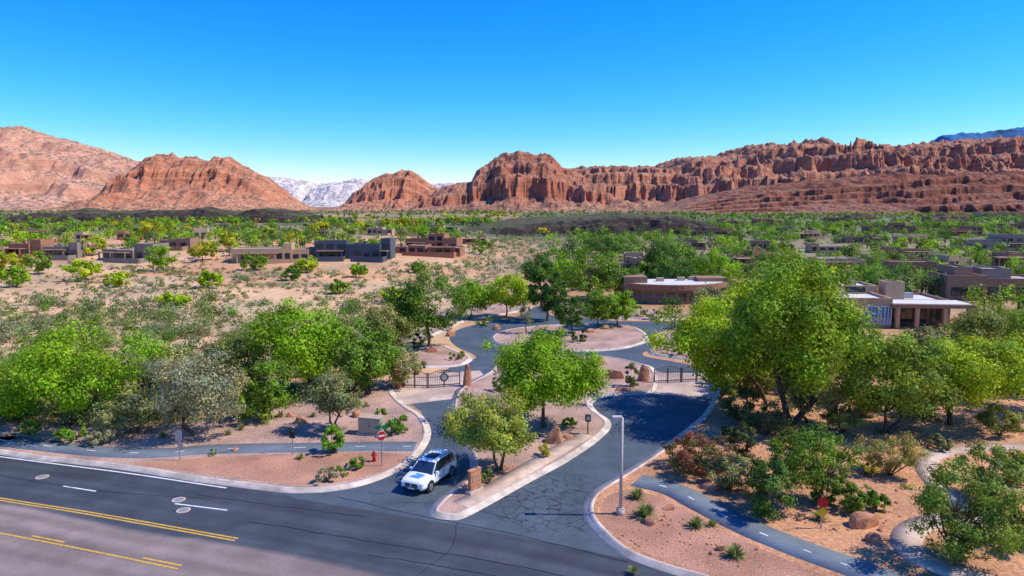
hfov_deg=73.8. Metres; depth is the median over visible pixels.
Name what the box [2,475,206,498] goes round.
road crack seal
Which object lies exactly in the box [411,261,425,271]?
desert tree
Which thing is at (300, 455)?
grass tuft
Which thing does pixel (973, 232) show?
windows
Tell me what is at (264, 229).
palo verde tree
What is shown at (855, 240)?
windows
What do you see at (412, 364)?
sage tree
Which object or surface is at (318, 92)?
sky
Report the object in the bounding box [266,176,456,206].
distant mountains
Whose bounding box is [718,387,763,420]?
desert shrub
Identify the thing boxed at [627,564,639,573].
yucca
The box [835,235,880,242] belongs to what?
walls
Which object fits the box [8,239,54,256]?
walls
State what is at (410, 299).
ash tree
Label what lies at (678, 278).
roof units
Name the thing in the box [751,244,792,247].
windows
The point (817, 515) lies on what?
yucca
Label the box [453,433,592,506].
walkway
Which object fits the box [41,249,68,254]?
patio
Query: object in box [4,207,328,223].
lava ridge
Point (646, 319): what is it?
kerb
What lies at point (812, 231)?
walls
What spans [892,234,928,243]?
walls
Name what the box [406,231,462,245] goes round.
walls
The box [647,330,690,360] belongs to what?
kerb
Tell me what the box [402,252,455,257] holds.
garden wall
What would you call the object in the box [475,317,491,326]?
desert shrub
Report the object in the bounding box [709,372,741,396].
desert shrub
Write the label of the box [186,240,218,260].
palo verde tree
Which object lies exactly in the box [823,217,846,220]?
walls
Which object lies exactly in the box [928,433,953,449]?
desert shrub
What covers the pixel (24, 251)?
windows
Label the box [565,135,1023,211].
mesa
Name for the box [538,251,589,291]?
ash tree
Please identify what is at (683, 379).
iron gate
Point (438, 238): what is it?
windows
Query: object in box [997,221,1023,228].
walls
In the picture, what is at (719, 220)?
walls
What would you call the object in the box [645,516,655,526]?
boulder
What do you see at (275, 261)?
garden wall
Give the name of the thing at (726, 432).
desert shrub
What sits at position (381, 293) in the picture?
desert tree
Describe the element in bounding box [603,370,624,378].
boulder
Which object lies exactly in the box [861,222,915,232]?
walls
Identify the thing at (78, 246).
house
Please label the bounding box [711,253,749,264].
walls
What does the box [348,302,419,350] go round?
sage tree
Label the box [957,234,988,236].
garden wall
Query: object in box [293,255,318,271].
desert tree
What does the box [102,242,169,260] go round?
house
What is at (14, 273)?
desert tree
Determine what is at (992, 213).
walls
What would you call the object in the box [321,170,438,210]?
red rock butte
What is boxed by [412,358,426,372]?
desert shrub
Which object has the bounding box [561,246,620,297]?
ash tree
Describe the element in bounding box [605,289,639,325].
ash tree
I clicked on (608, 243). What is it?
ash tree
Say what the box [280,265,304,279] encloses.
desert tree
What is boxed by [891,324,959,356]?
sage tree
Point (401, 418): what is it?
round bush
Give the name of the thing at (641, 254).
walls
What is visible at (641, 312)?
desert shrub
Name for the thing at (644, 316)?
gravel bed
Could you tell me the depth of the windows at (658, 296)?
130.50 m
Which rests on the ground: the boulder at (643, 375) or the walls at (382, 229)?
the walls at (382, 229)
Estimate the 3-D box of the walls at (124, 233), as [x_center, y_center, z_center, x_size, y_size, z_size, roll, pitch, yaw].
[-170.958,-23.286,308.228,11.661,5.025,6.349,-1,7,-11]
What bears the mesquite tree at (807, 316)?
on the soil bed at (965, 428)
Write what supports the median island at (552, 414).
on the entry road at (548, 507)
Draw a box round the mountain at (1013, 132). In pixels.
[929,127,1023,142]
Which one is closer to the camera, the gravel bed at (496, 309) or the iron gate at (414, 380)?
the iron gate at (414, 380)
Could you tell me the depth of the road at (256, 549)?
39.06 m
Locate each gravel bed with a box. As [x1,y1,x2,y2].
[0,383,422,486]
[134,452,406,483]
[404,305,527,337]
[407,345,467,365]
[457,464,520,494]
[569,309,688,318]
[601,489,823,575]
[653,325,729,360]
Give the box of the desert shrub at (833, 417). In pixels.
[816,401,868,432]
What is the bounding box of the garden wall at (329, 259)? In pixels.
[313,256,344,261]
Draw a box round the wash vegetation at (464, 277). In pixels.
[372,232,616,296]
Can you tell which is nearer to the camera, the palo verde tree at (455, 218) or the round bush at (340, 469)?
the round bush at (340, 469)
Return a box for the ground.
[0,207,1023,430]
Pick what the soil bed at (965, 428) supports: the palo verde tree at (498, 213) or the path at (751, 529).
the path at (751, 529)
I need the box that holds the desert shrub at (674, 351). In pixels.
[671,343,681,354]
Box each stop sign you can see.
[374,421,387,465]
[817,497,827,528]
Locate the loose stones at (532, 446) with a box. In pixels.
[497,416,582,468]
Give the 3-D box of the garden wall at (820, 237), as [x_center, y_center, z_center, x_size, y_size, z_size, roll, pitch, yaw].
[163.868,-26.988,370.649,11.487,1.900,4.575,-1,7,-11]
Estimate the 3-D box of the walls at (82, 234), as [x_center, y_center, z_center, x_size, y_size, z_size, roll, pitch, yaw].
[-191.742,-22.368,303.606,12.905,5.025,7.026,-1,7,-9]
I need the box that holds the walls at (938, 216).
[921,214,968,221]
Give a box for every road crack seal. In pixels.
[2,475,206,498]
[201,495,364,516]
[251,522,562,575]
[339,497,626,561]
[370,555,495,575]
[405,502,521,521]
[420,523,457,573]
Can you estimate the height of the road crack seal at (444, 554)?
0.001 m
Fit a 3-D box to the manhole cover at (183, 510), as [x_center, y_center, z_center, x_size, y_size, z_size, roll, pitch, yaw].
[-20.539,13.888,42.668,0.840,0.022,0.840,0,7,0]
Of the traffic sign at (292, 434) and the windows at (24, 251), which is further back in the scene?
the windows at (24, 251)
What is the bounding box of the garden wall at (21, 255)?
[8,254,35,258]
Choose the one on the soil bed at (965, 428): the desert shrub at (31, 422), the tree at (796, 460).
the tree at (796, 460)
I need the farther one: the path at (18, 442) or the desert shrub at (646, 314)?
the desert shrub at (646, 314)
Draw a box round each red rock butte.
[24,152,318,210]
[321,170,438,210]
[407,150,628,211]
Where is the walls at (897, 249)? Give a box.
[871,246,933,256]
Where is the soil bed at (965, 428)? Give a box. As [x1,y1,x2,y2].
[593,368,1023,575]
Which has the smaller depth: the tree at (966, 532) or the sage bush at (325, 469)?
the tree at (966, 532)
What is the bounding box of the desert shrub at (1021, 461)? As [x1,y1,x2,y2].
[1002,452,1023,472]
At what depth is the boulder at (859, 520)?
40.08 m
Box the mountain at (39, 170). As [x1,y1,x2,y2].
[0,126,140,209]
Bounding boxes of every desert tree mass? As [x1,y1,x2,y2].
[0,209,695,220]
[0,214,550,236]
[0,223,469,257]
[523,219,1023,290]
[646,210,1023,227]
[652,246,1023,336]
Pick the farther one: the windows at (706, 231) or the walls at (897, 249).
the windows at (706, 231)
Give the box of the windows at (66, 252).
[44,250,75,255]
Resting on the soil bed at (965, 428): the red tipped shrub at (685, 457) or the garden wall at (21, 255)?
the red tipped shrub at (685, 457)
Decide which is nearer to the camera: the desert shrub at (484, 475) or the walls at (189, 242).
the desert shrub at (484, 475)
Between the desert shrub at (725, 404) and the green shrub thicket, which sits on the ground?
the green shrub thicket
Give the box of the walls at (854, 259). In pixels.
[807,256,865,270]
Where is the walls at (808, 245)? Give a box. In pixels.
[805,242,842,252]
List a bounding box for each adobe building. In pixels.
[612,274,727,303]
[927,264,1023,300]
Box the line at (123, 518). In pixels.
[0,497,237,538]
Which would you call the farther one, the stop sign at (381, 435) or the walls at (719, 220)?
the walls at (719, 220)
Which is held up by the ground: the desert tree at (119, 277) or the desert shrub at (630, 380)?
the desert tree at (119, 277)
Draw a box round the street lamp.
[612,415,624,515]
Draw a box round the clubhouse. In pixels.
[817,280,976,329]
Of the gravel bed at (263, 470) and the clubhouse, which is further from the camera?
the clubhouse
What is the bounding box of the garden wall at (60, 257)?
[40,255,75,260]
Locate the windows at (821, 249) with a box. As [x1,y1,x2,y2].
[806,246,838,250]
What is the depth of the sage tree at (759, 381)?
68.33 m
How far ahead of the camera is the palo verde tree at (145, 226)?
302.06 m
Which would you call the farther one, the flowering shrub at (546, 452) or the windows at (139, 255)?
the windows at (139, 255)
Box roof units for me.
[656,276,695,280]
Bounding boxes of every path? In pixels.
[0,435,416,457]
[631,475,905,575]
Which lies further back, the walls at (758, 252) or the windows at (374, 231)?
the windows at (374, 231)
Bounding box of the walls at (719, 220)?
[717,218,744,223]
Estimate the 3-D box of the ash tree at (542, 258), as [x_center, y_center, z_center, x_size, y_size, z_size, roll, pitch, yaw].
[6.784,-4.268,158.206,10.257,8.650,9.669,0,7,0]
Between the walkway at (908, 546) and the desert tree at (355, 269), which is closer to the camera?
the walkway at (908, 546)
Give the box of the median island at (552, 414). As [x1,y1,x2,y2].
[438,356,653,513]
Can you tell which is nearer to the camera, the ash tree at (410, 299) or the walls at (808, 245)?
the ash tree at (410, 299)
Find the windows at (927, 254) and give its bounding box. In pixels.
[875,252,931,256]
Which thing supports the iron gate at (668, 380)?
on the gate apron at (687, 388)
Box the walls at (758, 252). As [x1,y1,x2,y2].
[741,247,795,261]
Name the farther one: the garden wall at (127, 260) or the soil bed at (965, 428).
the garden wall at (127, 260)
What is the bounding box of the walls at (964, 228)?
[928,226,982,235]
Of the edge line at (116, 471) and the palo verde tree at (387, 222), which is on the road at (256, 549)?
the edge line at (116, 471)
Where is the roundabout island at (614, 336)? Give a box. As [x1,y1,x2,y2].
[494,324,644,349]
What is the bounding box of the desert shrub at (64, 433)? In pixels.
[53,420,90,441]
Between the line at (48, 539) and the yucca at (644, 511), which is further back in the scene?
the yucca at (644, 511)
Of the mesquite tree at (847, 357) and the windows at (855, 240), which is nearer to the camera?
the mesquite tree at (847, 357)
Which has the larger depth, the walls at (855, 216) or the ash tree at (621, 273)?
the walls at (855, 216)
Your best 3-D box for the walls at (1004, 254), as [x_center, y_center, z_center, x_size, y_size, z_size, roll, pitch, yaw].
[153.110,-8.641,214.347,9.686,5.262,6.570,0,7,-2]
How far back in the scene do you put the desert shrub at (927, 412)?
60.74 m
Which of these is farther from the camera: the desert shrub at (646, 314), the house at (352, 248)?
the house at (352, 248)
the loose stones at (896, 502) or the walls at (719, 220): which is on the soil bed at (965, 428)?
the loose stones at (896, 502)
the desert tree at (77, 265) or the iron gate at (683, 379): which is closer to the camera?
the iron gate at (683, 379)
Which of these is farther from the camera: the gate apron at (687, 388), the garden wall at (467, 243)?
the garden wall at (467, 243)
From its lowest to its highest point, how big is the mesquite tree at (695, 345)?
10.909 m
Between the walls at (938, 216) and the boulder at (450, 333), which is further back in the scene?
the walls at (938, 216)
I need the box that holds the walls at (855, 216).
[843,214,876,219]
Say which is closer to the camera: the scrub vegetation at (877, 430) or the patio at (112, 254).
the scrub vegetation at (877, 430)
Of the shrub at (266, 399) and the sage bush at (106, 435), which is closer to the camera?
the sage bush at (106, 435)
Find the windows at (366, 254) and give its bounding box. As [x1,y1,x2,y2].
[355,244,388,256]
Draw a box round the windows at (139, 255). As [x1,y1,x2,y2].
[104,253,150,258]
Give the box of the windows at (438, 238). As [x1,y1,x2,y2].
[407,237,454,245]
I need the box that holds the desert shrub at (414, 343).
[407,332,425,348]
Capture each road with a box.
[0,455,675,575]
[285,365,711,558]
[448,306,711,372]
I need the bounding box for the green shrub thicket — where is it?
[0,340,394,422]
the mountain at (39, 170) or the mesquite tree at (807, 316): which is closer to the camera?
the mesquite tree at (807, 316)
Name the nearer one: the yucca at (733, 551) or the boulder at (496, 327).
the yucca at (733, 551)
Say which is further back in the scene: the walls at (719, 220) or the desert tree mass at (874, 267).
the walls at (719, 220)
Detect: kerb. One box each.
[0,382,430,492]
[401,345,472,367]
[402,304,531,339]
[428,355,657,519]
[490,323,648,351]
[567,309,691,319]
[583,387,719,575]
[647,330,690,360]
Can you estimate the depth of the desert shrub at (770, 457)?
47.80 m
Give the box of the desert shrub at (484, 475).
[481,468,492,483]
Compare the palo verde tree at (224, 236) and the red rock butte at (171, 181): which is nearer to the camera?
the palo verde tree at (224, 236)
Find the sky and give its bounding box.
[0,0,1023,184]
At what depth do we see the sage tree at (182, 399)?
54.60 m
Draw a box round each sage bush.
[82,429,115,445]
[315,464,338,481]
[702,452,753,489]
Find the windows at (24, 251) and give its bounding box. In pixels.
[9,249,38,253]
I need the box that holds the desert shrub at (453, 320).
[449,318,456,329]
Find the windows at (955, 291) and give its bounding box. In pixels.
[951,287,1023,295]
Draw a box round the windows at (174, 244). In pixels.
[161,242,185,245]
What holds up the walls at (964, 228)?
on the ground
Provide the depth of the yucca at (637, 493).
44.10 m
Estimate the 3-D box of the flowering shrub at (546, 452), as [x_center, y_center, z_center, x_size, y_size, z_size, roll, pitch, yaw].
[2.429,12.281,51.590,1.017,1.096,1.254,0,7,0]
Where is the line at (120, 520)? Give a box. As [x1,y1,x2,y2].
[0,500,234,540]
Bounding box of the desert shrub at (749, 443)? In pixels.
[727,421,756,458]
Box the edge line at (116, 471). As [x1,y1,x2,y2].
[0,456,226,487]
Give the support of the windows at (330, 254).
attached to the walls at (314, 249)
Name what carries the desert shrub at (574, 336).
on the roundabout island at (614, 336)
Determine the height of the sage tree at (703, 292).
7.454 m
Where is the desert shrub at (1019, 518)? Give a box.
[998,495,1023,550]
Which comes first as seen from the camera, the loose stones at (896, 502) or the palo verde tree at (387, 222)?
the loose stones at (896, 502)
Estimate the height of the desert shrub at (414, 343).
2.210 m
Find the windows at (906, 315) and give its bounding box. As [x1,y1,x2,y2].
[845,287,942,323]
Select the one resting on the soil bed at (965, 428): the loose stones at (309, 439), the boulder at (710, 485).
the boulder at (710, 485)
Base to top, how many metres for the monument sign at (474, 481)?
1.570 m
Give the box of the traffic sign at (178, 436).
[175,431,183,459]
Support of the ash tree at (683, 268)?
on the ground
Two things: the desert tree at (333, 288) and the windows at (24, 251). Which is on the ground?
the desert tree at (333, 288)
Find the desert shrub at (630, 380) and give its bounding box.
[624,362,639,386]
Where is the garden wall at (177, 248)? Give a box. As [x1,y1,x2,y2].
[169,246,187,250]
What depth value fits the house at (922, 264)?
186.85 m
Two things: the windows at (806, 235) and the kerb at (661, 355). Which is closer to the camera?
the kerb at (661, 355)
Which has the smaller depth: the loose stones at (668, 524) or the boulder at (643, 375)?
the loose stones at (668, 524)
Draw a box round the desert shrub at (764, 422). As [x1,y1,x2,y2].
[738,397,792,435]
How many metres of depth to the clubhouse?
108.39 m
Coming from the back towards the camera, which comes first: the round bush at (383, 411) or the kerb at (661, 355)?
the kerb at (661, 355)
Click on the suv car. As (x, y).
(430, 469)
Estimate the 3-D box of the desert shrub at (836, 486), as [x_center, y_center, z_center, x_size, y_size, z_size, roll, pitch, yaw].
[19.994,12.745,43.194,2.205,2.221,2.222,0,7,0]
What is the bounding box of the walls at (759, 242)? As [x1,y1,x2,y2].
[748,240,793,248]
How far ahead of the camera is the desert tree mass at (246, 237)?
271.68 m
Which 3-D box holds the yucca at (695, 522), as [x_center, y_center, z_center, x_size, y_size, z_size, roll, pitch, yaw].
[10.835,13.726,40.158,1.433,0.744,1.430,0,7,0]
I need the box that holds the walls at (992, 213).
[974,211,1023,216]
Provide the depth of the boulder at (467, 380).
71.36 m
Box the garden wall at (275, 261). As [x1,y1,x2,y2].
[248,258,304,264]
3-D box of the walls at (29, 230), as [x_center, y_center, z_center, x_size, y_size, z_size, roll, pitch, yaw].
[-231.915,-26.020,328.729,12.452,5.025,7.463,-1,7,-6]
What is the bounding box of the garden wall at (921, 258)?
[904,257,928,259]
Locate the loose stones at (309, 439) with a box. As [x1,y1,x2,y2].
[163,399,403,477]
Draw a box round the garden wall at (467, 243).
[465,242,486,245]
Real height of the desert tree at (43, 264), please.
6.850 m
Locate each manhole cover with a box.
[35,474,49,478]
[172,497,185,502]
[176,507,190,512]
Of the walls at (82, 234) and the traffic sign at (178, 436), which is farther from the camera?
the walls at (82, 234)
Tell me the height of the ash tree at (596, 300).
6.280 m
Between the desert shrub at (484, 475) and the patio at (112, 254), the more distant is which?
the patio at (112, 254)
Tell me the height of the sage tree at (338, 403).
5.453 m
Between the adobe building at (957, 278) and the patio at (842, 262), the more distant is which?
the patio at (842, 262)
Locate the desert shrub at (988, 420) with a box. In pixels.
[973,402,1023,434]
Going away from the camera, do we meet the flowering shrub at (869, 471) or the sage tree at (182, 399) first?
the flowering shrub at (869, 471)
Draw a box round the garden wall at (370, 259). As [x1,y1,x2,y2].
[350,256,386,262]
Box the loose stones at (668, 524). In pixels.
[614,501,784,567]
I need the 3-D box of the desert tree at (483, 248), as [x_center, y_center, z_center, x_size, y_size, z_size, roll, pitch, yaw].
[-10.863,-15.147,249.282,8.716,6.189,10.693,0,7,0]
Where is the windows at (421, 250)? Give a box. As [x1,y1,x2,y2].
[395,248,458,251]
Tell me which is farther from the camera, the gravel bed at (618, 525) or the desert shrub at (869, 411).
the desert shrub at (869, 411)
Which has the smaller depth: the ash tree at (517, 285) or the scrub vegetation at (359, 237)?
the ash tree at (517, 285)
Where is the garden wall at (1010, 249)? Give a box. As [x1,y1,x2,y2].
[989,248,1019,250]
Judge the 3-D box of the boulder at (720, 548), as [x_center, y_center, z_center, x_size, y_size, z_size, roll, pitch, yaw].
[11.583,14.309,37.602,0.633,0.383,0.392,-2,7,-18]
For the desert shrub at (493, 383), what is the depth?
69.58 m
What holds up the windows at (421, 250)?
attached to the house at (461, 252)
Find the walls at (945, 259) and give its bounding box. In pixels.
[929,254,971,265]
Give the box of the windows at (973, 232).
[954,228,981,234]
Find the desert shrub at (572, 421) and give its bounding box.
[561,417,577,427]
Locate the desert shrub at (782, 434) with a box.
[775,424,806,451]
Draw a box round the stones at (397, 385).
[393,369,401,387]
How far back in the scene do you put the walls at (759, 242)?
290.94 m
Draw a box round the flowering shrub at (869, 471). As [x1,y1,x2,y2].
[856,461,879,475]
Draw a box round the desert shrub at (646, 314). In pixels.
[642,309,662,318]
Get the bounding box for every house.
[42,239,88,257]
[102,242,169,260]
[231,242,308,262]
[345,238,395,259]
[395,243,464,256]
[881,259,937,275]
[950,234,1023,249]
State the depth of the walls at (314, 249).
219.66 m
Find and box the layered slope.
[630,170,1023,214]
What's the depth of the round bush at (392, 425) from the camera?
55.85 m
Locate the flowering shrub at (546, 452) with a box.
[538,443,550,455]
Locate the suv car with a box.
[401,448,456,492]
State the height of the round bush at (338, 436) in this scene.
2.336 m
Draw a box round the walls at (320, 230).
[317,227,349,236]
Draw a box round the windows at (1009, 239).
[959,238,1022,247]
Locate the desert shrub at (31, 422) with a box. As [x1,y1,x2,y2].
[11,418,43,435]
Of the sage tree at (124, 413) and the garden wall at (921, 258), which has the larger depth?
the garden wall at (921, 258)
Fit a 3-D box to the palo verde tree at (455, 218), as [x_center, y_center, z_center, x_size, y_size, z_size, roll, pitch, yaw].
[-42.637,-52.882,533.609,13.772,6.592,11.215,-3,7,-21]
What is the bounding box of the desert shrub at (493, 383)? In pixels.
[491,376,504,390]
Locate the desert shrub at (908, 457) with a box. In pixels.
[852,431,932,475]
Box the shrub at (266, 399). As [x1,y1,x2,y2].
[230,358,295,423]
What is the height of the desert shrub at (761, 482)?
4.095 m
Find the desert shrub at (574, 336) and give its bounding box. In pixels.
[571,330,587,341]
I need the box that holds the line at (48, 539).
[32,535,64,542]
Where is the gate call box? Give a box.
[585,414,590,433]
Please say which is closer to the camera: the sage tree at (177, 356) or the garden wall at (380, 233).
the sage tree at (177, 356)
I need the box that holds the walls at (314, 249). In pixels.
[306,240,348,258]
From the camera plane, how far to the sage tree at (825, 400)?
58.27 m
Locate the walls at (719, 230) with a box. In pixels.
[690,227,730,235]
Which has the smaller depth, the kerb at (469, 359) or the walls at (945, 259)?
the kerb at (469, 359)
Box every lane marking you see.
[63,486,94,490]
[175,503,226,510]
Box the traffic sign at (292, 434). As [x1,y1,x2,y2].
[289,431,294,454]
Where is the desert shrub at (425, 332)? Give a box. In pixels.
[418,328,433,338]
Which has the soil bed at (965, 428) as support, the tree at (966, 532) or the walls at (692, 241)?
the tree at (966, 532)
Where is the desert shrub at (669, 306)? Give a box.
[663,305,682,317]
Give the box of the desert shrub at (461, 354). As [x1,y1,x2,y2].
[448,351,465,359]
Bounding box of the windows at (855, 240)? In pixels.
[841,238,877,242]
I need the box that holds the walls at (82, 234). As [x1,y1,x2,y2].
[62,232,98,238]
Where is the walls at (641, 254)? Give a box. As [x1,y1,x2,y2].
[624,252,657,261]
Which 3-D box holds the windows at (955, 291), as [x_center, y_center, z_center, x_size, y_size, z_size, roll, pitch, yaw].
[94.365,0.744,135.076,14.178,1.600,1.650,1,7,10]
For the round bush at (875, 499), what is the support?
on the soil bed at (965, 428)
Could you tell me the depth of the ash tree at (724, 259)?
149.67 m
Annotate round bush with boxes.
[320,424,345,452]
[334,465,348,476]
[349,455,365,468]
[374,408,386,414]
[383,417,400,434]
[394,414,408,432]
[838,480,869,512]
[863,490,892,511]
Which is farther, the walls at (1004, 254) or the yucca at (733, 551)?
the walls at (1004, 254)
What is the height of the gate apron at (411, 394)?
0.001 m
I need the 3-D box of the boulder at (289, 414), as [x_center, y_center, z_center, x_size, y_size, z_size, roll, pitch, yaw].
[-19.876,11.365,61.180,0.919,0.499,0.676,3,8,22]
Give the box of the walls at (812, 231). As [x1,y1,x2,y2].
[788,230,820,238]
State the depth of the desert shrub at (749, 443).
50.23 m
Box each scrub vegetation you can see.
[0,258,499,345]
[0,284,425,356]
[0,318,406,429]
[1,215,564,254]
[618,214,1012,262]
[671,289,1023,415]
[749,407,1023,559]
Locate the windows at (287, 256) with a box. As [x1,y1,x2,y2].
[241,253,307,259]
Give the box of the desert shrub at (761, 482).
[742,451,803,521]
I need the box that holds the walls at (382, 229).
[367,226,394,234]
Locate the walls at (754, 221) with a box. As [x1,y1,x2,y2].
[752,219,785,224]
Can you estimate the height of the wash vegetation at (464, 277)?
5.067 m
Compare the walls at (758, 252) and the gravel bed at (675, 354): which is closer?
the gravel bed at (675, 354)
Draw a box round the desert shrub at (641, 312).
[632,305,648,315]
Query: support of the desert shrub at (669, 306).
on the gravel bed at (644, 316)
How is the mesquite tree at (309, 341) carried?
on the ground
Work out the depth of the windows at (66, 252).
224.17 m
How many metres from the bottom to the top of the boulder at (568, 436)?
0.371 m
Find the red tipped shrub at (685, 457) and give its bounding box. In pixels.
[661,430,736,475]
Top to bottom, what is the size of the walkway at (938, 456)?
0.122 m
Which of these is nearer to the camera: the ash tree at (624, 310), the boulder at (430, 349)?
the boulder at (430, 349)
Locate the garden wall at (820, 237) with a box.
[808,236,825,238]
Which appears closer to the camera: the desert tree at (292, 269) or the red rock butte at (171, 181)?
the desert tree at (292, 269)
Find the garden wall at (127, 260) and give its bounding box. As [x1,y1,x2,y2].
[103,258,148,263]
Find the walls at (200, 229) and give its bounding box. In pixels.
[193,226,217,237]
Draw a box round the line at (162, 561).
[143,557,181,565]
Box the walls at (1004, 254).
[977,251,1022,265]
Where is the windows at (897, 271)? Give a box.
[885,266,933,273]
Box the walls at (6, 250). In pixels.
[0,247,8,253]
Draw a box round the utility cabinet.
[356,414,385,435]
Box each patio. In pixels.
[5,248,25,253]
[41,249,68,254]
[98,252,130,259]
[234,253,277,263]
[316,250,343,256]
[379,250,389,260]
[428,246,455,252]
[797,233,822,238]
[825,262,857,266]
[994,257,1023,266]
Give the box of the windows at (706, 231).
[693,231,724,234]
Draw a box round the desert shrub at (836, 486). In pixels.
[809,470,845,504]
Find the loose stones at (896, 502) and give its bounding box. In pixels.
[669,416,1004,540]
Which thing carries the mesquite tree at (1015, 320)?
on the soil bed at (965, 428)
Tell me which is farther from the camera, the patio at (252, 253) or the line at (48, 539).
the patio at (252, 253)
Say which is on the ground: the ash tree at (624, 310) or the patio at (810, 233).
the patio at (810, 233)
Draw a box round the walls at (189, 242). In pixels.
[159,238,198,248]
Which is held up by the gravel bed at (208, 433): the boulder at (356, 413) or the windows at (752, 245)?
the boulder at (356, 413)
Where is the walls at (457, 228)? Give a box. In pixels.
[432,225,458,230]
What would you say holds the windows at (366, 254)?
attached to the house at (352, 248)
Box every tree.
[0,251,24,268]
[0,264,32,286]
[0,314,180,426]
[0,384,46,418]
[21,250,53,273]
[60,259,102,278]
[67,235,107,255]
[90,388,163,432]
[102,270,129,286]
[125,342,211,387]
[135,220,163,237]
[137,345,251,435]
[144,243,180,267]
[153,291,191,306]
[157,220,191,233]
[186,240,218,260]
[191,335,270,395]
[197,270,223,287]
[216,231,242,247]
[222,216,237,224]
[236,295,354,385]
[239,252,268,268]
[253,227,274,238]
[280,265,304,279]
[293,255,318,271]
[305,370,366,430]
[310,219,330,232]
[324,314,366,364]
[328,278,350,293]
[328,316,403,394]
[348,262,367,276]
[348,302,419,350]
[377,341,422,386]
[379,286,400,300]
[380,218,401,225]
[382,265,471,346]
[400,217,423,225]
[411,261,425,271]
[438,383,537,471]
[449,216,465,223]
[450,278,492,317]
[471,238,493,253]
[476,322,616,427]
[483,272,531,318]
[489,210,504,216]
[519,252,562,286]
[519,301,533,332]
[525,261,569,320]
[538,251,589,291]
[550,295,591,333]
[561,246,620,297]
[580,236,626,258]
[583,288,620,327]
[592,257,643,293]
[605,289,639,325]
[617,230,672,252]
[630,261,670,278]
[638,293,788,404]
[643,238,680,265]
[652,250,709,278]
[686,248,739,281]
[687,282,745,323]
[718,241,895,425]
[719,366,776,391]
[720,268,798,337]
[766,419,869,505]
[769,359,847,422]
[771,260,841,306]
[808,322,890,382]
[833,331,970,433]
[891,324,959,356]
[904,457,1023,565]
[906,325,1023,425]
[939,303,1021,356]
[996,308,1023,364]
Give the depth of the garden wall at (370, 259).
213.69 m
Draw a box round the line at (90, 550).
[0,533,177,568]
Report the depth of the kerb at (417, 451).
48.90 m
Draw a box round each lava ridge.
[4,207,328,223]
[466,213,717,235]
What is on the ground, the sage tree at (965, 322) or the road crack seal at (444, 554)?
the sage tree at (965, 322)
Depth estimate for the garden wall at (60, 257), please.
218.51 m
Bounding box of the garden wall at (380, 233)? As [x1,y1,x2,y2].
[369,233,390,234]
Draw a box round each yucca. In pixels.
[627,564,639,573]
[628,487,647,499]
[630,501,658,519]
[684,515,707,529]
[706,518,717,526]
[723,542,748,560]
[810,508,828,521]
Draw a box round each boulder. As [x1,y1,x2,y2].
[286,412,294,417]
[294,416,307,424]
[352,410,361,417]
[424,346,438,352]
[446,330,454,336]
[462,364,471,386]
[493,324,499,329]
[544,426,561,444]
[564,434,572,438]
[586,328,595,332]
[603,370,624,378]
[617,386,630,391]
[637,365,648,381]
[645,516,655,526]
[661,504,674,510]
[701,480,724,490]
[716,546,726,550]
[848,511,878,529]
[865,532,881,542]
[878,525,884,531]
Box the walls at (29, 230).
[12,229,46,235]
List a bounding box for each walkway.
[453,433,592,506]
[890,513,994,575]
[915,443,1023,553]
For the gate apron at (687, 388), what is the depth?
71.19 m
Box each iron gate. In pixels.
[401,370,427,387]
[428,370,459,387]
[654,366,681,382]
[681,367,706,381]
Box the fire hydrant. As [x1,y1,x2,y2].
[371,450,376,461]
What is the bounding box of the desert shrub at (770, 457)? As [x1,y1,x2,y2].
[768,456,790,475]
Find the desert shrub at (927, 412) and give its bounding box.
[913,397,937,416]
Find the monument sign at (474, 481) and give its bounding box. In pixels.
[465,466,483,495]
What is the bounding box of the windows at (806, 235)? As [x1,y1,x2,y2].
[790,234,818,237]
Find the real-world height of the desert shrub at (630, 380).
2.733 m
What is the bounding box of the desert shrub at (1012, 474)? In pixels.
[953,438,1023,498]
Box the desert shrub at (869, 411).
[844,394,879,416]
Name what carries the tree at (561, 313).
on the ground
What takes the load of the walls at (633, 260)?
on the ground
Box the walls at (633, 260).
[597,256,642,269]
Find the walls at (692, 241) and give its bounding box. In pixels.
[683,239,703,248]
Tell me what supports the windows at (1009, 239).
attached to the house at (990, 240)
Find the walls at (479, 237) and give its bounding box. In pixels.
[463,234,485,243]
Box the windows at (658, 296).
[633,291,720,301]
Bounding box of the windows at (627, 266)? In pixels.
[598,264,640,268]
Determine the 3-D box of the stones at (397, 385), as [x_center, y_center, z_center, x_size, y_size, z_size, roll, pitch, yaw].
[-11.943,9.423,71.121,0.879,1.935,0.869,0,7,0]
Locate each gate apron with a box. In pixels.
[395,370,482,403]
[648,372,715,397]
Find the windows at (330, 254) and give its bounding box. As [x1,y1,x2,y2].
[309,244,344,256]
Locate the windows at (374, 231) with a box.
[368,230,390,233]
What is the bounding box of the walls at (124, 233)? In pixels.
[116,231,145,239]
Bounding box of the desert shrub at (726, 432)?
[720,426,746,441]
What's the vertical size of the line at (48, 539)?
0.001 m
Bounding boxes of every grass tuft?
[157,430,166,436]
[236,423,246,429]
[276,410,285,416]
[295,452,306,459]

